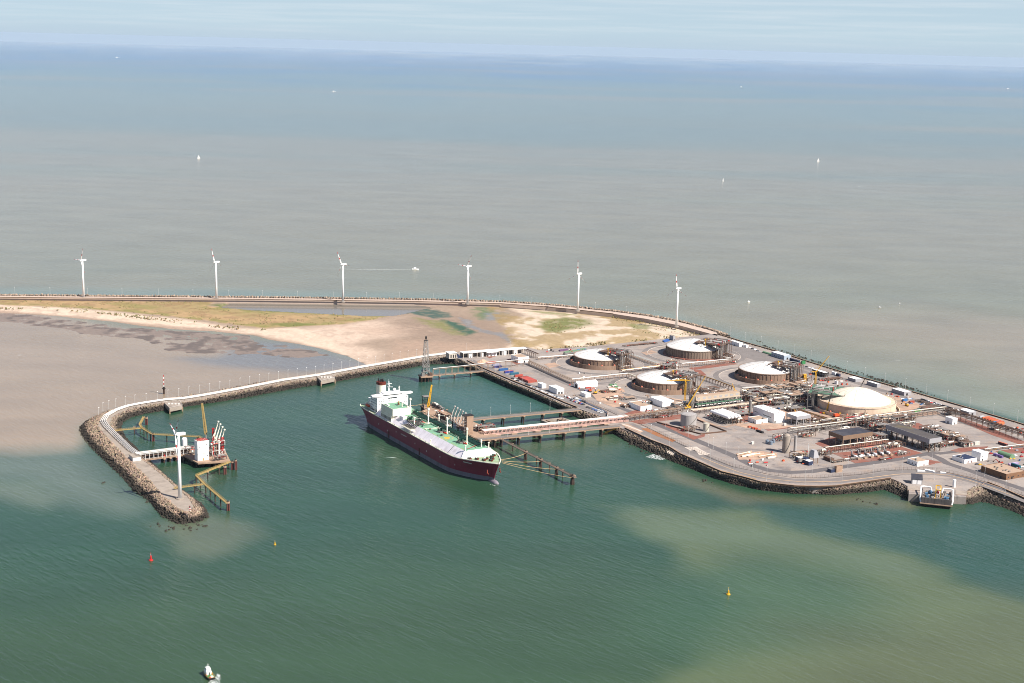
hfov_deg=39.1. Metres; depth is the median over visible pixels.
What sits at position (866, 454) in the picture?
seawater pump
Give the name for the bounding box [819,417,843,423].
process unit
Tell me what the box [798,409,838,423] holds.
pipe rack
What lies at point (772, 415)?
building
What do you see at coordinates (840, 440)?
process unit
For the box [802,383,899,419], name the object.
storage tank
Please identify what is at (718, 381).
pipe rack
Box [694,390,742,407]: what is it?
vaporiser
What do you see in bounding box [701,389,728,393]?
process unit
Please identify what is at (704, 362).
pipe rack
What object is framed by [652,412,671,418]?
process unit
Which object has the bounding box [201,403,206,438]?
jib crane
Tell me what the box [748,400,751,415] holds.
process column
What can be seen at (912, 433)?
canopy
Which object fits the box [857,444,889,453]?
process unit
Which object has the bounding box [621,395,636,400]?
process unit
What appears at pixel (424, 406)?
access tower
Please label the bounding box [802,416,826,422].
process unit
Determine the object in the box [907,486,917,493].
side quay
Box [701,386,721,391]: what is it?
process unit
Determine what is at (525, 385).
sea wall
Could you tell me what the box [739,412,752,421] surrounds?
red gravel
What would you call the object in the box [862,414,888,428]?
process unit
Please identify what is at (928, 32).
sky
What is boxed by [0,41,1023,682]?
sea
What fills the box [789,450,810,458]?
process unit
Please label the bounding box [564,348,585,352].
green net
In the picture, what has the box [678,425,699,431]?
process unit
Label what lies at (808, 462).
building
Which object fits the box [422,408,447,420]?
crane platform
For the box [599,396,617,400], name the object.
sand heap
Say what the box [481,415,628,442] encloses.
pipe bridge
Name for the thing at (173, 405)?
valve platform
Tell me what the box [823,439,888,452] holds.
pipe rack
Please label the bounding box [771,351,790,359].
building
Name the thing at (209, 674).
pilot boat
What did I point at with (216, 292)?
wind turbine
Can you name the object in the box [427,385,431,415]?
jib crane
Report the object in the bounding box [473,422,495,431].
manifold skid
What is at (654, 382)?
storage tank
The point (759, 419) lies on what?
building
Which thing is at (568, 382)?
road
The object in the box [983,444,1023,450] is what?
pipe rack
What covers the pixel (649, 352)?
sandy ground
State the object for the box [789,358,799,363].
building
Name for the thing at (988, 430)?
red gravel
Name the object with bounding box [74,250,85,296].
wind turbine
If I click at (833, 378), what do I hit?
process unit
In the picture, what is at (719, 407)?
pipe rack
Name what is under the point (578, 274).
wind turbine
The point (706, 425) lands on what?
storage tank
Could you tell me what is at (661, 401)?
building
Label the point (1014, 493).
sea wall
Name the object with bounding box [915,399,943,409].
pipe rack
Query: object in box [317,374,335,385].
valve platform
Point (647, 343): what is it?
process unit
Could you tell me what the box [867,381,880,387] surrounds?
building
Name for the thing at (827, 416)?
sandy ground
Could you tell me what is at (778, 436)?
process unit
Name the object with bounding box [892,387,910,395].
building
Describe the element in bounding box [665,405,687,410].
process unit
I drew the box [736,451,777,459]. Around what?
sandy ground
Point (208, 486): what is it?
mooring walkway
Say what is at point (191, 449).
process skid
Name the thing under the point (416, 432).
gas carrier
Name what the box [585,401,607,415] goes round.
wall
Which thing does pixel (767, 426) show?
sandy ground
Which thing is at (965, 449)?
red gravel
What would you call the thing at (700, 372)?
red gravel
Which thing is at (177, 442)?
wind turbine
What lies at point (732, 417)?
pressure vessel
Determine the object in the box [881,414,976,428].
track
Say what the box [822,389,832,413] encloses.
mobile crane
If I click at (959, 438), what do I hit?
process unit
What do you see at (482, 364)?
pipe rack
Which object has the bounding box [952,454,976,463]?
building
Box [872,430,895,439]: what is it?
process unit
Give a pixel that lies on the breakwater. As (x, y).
(163, 485)
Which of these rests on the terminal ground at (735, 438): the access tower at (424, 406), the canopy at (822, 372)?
the canopy at (822, 372)
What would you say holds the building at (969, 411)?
on the terminal ground at (735, 438)
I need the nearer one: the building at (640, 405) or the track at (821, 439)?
the track at (821, 439)
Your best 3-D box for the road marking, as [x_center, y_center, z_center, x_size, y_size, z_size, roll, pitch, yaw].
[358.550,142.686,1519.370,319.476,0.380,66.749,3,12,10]
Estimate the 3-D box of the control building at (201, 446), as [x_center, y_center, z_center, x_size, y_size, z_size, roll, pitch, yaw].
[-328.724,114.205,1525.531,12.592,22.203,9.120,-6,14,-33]
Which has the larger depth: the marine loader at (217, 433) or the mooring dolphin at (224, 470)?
the marine loader at (217, 433)
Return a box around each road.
[0,296,716,334]
[466,360,611,416]
[510,358,631,411]
[551,354,648,374]
[608,375,718,400]
[630,423,1023,502]
[642,344,745,365]
[647,422,936,473]
[702,338,1023,431]
[713,367,818,389]
[718,339,830,381]
[927,454,1023,490]
[937,445,1023,454]
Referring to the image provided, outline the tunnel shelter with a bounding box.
[997,450,1014,457]
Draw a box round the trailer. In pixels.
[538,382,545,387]
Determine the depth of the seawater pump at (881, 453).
1603.72 m
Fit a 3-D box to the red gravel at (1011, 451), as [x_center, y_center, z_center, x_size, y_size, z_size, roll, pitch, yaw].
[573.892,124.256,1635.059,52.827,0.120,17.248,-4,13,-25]
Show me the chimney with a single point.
(795, 442)
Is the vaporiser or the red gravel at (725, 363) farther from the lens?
the red gravel at (725, 363)
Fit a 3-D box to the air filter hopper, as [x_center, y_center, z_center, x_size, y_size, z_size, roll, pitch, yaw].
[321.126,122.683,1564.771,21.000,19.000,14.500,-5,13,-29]
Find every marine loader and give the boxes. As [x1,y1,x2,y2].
[211,421,218,440]
[213,423,220,442]
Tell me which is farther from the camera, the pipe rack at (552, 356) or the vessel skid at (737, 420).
the pipe rack at (552, 356)
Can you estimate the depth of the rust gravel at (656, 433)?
1665.87 m
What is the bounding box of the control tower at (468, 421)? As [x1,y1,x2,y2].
[461,413,473,434]
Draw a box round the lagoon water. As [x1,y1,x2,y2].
[222,303,429,315]
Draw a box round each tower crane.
[667,376,691,401]
[810,356,828,382]
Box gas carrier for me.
[360,378,500,484]
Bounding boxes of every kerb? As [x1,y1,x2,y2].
[556,355,643,373]
[647,345,740,363]
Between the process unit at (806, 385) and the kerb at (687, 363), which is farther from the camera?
the kerb at (687, 363)
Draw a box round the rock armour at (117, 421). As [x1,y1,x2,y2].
[110,356,453,510]
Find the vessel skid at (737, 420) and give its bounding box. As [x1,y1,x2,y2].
[719,416,744,423]
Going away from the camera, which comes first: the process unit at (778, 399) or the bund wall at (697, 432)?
the bund wall at (697, 432)
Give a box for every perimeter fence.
[638,421,879,477]
[880,467,1023,495]
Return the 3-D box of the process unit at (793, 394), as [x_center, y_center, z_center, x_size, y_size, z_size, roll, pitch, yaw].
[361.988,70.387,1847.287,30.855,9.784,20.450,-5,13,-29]
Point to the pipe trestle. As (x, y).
(147, 455)
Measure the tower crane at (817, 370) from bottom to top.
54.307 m
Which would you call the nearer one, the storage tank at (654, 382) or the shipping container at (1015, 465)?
the shipping container at (1015, 465)
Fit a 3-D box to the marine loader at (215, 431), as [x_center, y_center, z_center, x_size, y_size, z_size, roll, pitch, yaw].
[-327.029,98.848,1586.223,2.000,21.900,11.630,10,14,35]
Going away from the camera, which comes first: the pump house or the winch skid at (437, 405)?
the winch skid at (437, 405)
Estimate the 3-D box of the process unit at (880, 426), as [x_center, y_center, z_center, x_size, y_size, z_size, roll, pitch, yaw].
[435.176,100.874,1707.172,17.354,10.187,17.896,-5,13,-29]
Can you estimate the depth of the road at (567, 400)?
1845.10 m
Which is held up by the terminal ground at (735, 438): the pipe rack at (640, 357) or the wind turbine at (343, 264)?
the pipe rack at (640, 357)
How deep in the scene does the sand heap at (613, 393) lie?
1853.73 m
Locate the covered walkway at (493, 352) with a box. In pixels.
[460,347,526,357]
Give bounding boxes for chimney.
[793,435,796,450]
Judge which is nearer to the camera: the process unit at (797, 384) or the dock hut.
the dock hut
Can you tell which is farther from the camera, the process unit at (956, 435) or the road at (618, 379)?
the road at (618, 379)
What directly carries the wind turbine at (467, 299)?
on the sea wall at (298, 299)
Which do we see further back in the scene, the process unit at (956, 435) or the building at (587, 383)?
the building at (587, 383)
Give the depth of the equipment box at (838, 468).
1533.81 m
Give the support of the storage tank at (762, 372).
on the terminal ground at (735, 438)
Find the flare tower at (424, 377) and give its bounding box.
[418,336,432,382]
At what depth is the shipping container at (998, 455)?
1608.71 m
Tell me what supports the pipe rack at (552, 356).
on the terminal ground at (735, 438)
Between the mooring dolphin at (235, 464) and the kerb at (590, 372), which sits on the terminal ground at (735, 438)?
the kerb at (590, 372)
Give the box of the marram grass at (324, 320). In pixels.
[0,300,699,349]
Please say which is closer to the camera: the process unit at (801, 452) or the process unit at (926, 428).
the process unit at (801, 452)
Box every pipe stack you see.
[736,451,751,455]
[746,453,763,456]
[758,453,776,457]
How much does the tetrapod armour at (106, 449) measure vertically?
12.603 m
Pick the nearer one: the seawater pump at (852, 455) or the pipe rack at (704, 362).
the seawater pump at (852, 455)
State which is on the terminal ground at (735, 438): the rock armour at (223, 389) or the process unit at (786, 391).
the process unit at (786, 391)
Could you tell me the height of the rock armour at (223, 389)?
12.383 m
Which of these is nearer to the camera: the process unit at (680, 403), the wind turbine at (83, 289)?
the process unit at (680, 403)
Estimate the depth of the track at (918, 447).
1640.60 m
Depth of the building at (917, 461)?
1568.94 m
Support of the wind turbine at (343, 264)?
on the breakwater road at (669, 323)
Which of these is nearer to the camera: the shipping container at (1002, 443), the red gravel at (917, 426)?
the shipping container at (1002, 443)
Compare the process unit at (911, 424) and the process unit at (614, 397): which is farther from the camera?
the process unit at (614, 397)
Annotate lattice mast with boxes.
[221,437,223,453]
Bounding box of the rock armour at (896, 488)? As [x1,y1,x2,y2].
[611,428,907,498]
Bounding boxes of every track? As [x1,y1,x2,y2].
[532,370,617,385]
[768,435,832,452]
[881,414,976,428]
[902,443,938,451]
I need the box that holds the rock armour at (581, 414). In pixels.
[570,410,603,424]
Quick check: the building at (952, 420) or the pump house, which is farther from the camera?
the pump house
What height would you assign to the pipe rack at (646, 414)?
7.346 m
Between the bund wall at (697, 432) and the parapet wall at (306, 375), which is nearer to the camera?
the bund wall at (697, 432)
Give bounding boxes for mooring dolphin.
[223,465,226,474]
[226,501,229,510]
[234,459,236,469]
[569,474,575,484]
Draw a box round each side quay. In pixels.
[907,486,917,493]
[955,490,966,498]
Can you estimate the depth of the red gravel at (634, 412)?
1763.58 m
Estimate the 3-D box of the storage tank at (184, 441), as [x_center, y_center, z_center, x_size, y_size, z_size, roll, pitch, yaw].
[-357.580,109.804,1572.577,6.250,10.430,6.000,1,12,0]
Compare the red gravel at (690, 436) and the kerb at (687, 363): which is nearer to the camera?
the red gravel at (690, 436)
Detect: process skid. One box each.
[184,445,194,453]
[209,439,224,455]
[213,454,226,458]
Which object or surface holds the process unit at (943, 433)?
on the terminal ground at (735, 438)
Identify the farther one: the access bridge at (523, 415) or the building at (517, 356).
the building at (517, 356)
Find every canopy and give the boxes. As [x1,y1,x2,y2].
[786,411,810,425]
[812,369,828,376]
[828,427,872,447]
[886,423,941,451]
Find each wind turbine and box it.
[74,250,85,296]
[170,422,184,499]
[210,248,219,298]
[337,252,347,301]
[461,255,471,304]
[571,266,581,311]
[670,276,685,326]
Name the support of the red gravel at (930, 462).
on the terminal ground at (735, 438)
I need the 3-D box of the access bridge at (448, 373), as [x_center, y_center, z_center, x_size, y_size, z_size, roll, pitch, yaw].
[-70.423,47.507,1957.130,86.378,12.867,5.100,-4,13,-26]
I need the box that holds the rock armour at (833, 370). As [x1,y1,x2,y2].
[717,334,1023,425]
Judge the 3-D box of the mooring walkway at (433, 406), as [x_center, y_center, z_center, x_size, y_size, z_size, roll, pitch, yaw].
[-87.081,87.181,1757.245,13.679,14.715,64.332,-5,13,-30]
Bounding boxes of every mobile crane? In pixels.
[684,378,704,408]
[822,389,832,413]
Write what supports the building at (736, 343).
on the terminal ground at (735, 438)
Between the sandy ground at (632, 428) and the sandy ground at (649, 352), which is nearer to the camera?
the sandy ground at (632, 428)
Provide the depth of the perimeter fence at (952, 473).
1537.95 m
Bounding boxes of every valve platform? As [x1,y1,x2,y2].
[164,400,182,413]
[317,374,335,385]
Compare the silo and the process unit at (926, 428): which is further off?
the process unit at (926, 428)
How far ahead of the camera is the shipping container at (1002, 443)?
1657.16 m
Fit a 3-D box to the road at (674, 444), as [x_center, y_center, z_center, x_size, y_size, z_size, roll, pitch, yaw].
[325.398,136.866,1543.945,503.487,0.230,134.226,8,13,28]
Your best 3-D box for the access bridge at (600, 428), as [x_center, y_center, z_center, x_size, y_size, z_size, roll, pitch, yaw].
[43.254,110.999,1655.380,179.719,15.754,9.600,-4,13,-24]
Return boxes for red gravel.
[625,410,644,416]
[630,414,680,423]
[656,421,704,439]
[689,361,735,369]
[694,370,705,375]
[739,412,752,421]
[815,436,892,450]
[833,447,920,462]
[906,423,924,429]
[927,459,940,464]
[950,446,987,452]
[956,417,1023,443]
[996,447,1023,453]
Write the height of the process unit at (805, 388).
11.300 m
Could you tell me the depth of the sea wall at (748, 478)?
1505.75 m
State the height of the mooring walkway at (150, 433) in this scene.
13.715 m
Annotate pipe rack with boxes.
[433,358,529,374]
[524,349,538,357]
[528,360,573,379]
[537,354,572,359]
[572,373,628,383]
[614,348,660,364]
[621,365,671,371]
[621,407,682,420]
[680,359,729,367]
[689,401,759,412]
[700,374,734,388]
[740,382,810,391]
[787,406,947,435]
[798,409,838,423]
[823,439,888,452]
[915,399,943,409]
[944,408,1023,438]
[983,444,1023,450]
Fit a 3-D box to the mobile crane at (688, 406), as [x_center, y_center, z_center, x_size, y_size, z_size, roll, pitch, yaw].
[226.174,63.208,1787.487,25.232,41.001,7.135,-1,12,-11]
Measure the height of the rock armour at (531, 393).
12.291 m
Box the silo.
[782,433,791,452]
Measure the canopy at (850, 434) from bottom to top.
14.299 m
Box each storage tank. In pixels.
[182,437,187,445]
[570,348,633,370]
[631,369,705,394]
[663,337,734,360]
[680,411,697,426]
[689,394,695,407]
[703,421,709,431]
[734,360,806,384]
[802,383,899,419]
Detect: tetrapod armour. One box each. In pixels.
[0,293,725,334]
[79,408,209,524]
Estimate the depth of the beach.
2270.90 m
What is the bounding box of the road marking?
[702,457,1012,495]
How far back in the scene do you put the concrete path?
1718.95 m
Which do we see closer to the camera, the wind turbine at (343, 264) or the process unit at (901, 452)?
the process unit at (901, 452)
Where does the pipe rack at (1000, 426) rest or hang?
on the terminal ground at (735, 438)
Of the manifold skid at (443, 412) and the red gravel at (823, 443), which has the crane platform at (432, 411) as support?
the manifold skid at (443, 412)
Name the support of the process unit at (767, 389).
on the terminal ground at (735, 438)
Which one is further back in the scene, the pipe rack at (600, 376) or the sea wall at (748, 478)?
the pipe rack at (600, 376)
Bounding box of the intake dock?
[919,485,953,508]
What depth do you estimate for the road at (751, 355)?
2106.59 m
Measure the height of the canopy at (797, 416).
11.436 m
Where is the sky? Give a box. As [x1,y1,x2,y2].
[0,0,1023,66]
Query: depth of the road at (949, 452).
1627.68 m
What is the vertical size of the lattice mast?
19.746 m
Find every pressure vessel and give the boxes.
[710,410,730,424]
[714,409,733,423]
[717,409,736,422]
[721,408,740,421]
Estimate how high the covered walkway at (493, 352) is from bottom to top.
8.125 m
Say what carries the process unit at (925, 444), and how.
on the terminal ground at (735, 438)
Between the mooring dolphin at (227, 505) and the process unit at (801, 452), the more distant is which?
the process unit at (801, 452)
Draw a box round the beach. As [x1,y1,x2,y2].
[0,300,697,364]
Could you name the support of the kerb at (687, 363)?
on the terminal ground at (735, 438)
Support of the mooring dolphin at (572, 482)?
in the sea
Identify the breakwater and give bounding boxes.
[98,354,445,517]
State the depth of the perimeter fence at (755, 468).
1535.73 m
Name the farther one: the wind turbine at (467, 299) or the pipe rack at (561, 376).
the wind turbine at (467, 299)
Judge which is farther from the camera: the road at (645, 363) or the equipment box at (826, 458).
the road at (645, 363)
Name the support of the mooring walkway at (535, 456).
in the sea
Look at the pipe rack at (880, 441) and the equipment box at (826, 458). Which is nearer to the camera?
the equipment box at (826, 458)
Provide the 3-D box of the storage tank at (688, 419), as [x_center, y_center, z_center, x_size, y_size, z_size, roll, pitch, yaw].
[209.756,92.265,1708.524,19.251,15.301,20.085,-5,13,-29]
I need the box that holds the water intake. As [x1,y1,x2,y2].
[541,418,572,426]
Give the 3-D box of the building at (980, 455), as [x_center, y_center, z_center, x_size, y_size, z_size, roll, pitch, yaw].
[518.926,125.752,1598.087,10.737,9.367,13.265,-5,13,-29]
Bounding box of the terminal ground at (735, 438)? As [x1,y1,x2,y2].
[452,334,1023,503]
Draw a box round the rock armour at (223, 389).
[133,375,298,405]
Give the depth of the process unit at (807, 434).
1672.74 m
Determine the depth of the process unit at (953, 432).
1683.83 m
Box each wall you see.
[0,297,612,313]
[163,352,445,398]
[467,360,577,407]
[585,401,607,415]
[625,427,890,487]
[657,419,726,434]
[717,333,1023,424]
[987,481,1023,498]
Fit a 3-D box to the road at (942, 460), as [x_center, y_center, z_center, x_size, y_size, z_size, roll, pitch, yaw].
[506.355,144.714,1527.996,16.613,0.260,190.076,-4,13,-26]
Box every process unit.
[599,388,616,392]
[604,395,622,400]
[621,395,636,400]
[622,342,657,346]
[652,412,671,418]
[657,362,678,369]
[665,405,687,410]
[666,359,678,363]
[672,400,688,406]
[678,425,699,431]
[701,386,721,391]
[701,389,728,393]
[733,410,747,416]
[734,402,753,409]
[736,389,764,401]
[743,393,769,401]
[749,386,778,394]
[749,397,774,405]
[760,390,783,398]
[765,383,794,392]
[768,395,793,405]
[772,433,785,440]
[778,389,795,396]
[782,381,811,390]
[783,404,805,411]
[785,390,808,402]
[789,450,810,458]
[792,394,811,402]
[797,386,812,394]
[797,430,815,437]
[798,373,811,380]
[800,384,818,392]
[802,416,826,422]
[807,421,830,430]
[817,448,834,455]
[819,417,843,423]
[821,376,842,380]
[831,454,875,462]
[836,438,859,443]
[843,415,866,425]
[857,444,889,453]
[860,433,881,441]
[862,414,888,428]
[869,421,886,431]
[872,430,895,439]
[882,440,905,448]
[887,413,915,423]
[893,450,909,455]
[898,420,915,426]
[916,441,937,449]
[919,404,942,409]
[919,425,941,433]
[931,429,950,440]
[935,440,958,447]
[940,430,958,434]
[943,434,968,444]
[945,407,960,415]
[949,434,965,439]
[957,440,973,447]
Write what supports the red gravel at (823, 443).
on the terminal ground at (735, 438)
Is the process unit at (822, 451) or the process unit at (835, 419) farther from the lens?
the process unit at (835, 419)
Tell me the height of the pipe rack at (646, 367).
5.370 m
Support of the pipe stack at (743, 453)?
on the terminal ground at (735, 438)
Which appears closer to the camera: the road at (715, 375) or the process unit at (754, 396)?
the process unit at (754, 396)
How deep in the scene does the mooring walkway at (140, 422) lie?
1639.62 m
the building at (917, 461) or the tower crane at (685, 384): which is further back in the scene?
the tower crane at (685, 384)
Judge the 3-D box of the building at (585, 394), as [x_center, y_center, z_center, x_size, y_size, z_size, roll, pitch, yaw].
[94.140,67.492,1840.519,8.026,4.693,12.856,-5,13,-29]
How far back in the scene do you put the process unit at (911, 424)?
1729.42 m
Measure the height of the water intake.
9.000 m
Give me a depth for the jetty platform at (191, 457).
1528.79 m
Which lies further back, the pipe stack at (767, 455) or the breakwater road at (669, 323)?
the breakwater road at (669, 323)
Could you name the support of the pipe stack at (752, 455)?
on the terminal ground at (735, 438)
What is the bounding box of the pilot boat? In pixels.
[203,666,214,680]
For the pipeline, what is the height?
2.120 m
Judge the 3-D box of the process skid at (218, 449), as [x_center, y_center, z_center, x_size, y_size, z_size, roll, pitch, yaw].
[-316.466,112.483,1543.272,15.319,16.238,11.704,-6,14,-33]
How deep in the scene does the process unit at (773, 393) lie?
1843.43 m
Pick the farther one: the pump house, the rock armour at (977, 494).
the pump house
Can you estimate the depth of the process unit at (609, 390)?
1864.95 m
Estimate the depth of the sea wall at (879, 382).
1954.72 m
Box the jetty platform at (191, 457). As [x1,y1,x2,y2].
[183,447,229,466]
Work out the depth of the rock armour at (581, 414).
1758.66 m
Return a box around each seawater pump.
[850,450,860,459]
[862,448,873,457]
[869,447,879,456]
[876,447,886,456]
[882,446,892,455]
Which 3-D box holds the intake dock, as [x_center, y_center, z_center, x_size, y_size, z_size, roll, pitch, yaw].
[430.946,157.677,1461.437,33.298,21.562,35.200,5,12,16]
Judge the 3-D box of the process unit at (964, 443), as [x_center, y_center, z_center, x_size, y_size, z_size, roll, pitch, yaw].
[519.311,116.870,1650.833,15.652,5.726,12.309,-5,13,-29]
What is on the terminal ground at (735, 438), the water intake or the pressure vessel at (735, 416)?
the pressure vessel at (735, 416)
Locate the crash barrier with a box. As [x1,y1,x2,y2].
[934,472,1004,489]
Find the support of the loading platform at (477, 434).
in the sea
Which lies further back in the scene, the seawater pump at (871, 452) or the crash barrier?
the seawater pump at (871, 452)
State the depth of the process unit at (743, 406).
1795.31 m
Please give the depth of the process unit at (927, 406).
1818.13 m
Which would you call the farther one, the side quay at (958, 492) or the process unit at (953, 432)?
the process unit at (953, 432)
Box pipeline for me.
[100,353,445,452]
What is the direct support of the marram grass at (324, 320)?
on the beach
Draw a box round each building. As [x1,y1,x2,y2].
[194,438,208,460]
[511,354,528,362]
[549,385,563,393]
[574,380,597,387]
[580,391,590,396]
[629,401,651,410]
[650,396,673,406]
[730,340,742,346]
[748,415,767,423]
[753,405,784,422]
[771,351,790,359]
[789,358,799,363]
[795,456,813,465]
[848,376,862,381]
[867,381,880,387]
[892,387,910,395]
[907,457,928,466]
[945,416,957,424]
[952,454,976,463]
[959,408,975,415]
[971,449,987,460]
[981,462,1023,479]
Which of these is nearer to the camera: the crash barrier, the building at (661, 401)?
the crash barrier
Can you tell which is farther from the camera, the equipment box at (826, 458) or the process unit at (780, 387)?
the process unit at (780, 387)
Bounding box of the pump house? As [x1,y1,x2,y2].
[445,351,461,358]
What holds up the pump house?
on the terminal ground at (735, 438)
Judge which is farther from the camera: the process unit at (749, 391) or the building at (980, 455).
the process unit at (749, 391)
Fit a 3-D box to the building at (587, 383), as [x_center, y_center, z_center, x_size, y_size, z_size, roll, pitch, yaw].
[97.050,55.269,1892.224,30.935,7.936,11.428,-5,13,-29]
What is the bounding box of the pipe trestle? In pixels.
[129,445,190,462]
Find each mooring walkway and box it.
[115,416,144,434]
[141,427,201,441]
[173,483,203,492]
[195,461,230,506]
[426,402,452,414]
[500,438,576,477]
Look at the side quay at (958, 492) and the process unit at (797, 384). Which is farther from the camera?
the process unit at (797, 384)
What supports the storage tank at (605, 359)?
on the terminal ground at (735, 438)
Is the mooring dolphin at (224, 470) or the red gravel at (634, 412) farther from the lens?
the red gravel at (634, 412)
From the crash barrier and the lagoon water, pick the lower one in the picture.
the crash barrier
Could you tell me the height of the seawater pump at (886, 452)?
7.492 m
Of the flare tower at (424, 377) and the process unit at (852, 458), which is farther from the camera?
the flare tower at (424, 377)
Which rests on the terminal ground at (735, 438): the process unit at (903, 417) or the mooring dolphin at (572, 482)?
the process unit at (903, 417)
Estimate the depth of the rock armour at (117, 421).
1830.61 m
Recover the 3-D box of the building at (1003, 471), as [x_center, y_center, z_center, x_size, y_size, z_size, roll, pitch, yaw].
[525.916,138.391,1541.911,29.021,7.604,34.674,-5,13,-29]
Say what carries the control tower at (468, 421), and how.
on the loading platform at (477, 434)
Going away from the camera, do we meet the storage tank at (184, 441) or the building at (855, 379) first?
the storage tank at (184, 441)
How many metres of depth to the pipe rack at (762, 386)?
1888.93 m
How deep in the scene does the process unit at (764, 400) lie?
1815.39 m
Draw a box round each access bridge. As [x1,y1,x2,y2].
[432,369,486,379]
[473,408,580,425]
[476,424,619,447]
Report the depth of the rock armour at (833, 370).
2047.55 m
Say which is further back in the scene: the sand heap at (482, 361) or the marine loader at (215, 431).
the sand heap at (482, 361)
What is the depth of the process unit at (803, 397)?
1841.98 m
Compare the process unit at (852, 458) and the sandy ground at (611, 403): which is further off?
the sandy ground at (611, 403)
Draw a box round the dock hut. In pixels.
[911,473,922,484]
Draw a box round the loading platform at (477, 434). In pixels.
[452,416,495,443]
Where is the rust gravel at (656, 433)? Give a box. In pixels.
[642,428,675,441]
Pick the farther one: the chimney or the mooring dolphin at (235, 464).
the chimney
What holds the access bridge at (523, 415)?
in the sea
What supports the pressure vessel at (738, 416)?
on the terminal ground at (735, 438)
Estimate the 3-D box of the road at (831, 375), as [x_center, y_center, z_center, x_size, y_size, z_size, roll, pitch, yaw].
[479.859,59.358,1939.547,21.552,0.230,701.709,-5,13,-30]
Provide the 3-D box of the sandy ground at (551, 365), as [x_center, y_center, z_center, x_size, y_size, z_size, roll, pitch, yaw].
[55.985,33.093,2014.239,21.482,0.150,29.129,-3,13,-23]
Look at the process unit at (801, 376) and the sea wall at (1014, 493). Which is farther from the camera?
the process unit at (801, 376)
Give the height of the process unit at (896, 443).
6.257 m
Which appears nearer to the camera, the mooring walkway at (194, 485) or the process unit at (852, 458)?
the mooring walkway at (194, 485)
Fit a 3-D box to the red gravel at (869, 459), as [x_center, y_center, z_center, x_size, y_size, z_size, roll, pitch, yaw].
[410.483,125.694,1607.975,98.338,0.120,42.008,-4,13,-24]
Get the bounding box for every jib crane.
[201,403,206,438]
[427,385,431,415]
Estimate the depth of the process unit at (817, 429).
1702.07 m
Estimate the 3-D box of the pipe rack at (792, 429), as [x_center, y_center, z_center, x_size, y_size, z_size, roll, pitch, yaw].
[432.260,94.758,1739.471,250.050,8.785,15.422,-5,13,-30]
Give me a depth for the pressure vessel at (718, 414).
1726.98 m
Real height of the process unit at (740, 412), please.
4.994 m
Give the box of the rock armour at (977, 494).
[963,483,1023,516]
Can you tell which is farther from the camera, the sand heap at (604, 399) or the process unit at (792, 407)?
the sand heap at (604, 399)
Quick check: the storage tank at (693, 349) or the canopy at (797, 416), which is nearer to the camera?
the canopy at (797, 416)
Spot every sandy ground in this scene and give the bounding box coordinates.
[544,362,560,367]
[591,391,626,406]
[609,387,624,392]
[623,424,642,432]
[641,350,656,354]
[736,423,792,428]
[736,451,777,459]
[778,409,865,426]
[892,397,940,419]
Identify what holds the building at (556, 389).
on the terminal ground at (735, 438)
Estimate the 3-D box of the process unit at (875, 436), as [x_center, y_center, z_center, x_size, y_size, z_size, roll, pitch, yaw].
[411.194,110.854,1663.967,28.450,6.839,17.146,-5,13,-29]
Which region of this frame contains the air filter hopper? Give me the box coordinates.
[798,444,818,463]
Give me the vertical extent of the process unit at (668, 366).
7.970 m
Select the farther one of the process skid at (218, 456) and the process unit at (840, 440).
the process unit at (840, 440)
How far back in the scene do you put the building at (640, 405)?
1779.08 m
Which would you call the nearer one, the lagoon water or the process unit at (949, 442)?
the process unit at (949, 442)
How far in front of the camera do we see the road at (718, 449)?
1579.24 m
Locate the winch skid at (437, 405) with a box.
[432,402,444,409]
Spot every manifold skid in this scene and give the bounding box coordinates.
[435,410,450,419]
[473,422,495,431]
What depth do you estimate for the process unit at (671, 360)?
2037.48 m
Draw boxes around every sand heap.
[477,359,488,362]
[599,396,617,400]
[608,392,623,394]
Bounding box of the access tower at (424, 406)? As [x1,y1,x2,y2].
[420,391,431,410]
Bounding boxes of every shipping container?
[993,453,1002,457]
[998,441,1007,445]
[1011,463,1020,467]
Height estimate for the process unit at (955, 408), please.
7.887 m
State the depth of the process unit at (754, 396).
1837.05 m
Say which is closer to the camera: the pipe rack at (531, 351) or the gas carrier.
the gas carrier
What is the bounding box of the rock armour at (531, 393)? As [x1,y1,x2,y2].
[453,358,571,408]
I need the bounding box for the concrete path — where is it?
[697,417,743,427]
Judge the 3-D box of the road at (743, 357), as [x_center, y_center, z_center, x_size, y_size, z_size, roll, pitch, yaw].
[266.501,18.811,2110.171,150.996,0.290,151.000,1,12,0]
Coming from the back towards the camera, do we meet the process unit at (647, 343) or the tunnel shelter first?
the process unit at (647, 343)
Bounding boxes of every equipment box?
[823,455,833,461]
[827,468,834,472]
[834,465,842,472]
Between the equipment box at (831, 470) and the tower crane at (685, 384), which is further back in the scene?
the tower crane at (685, 384)
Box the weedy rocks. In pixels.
[102,341,1014,531]

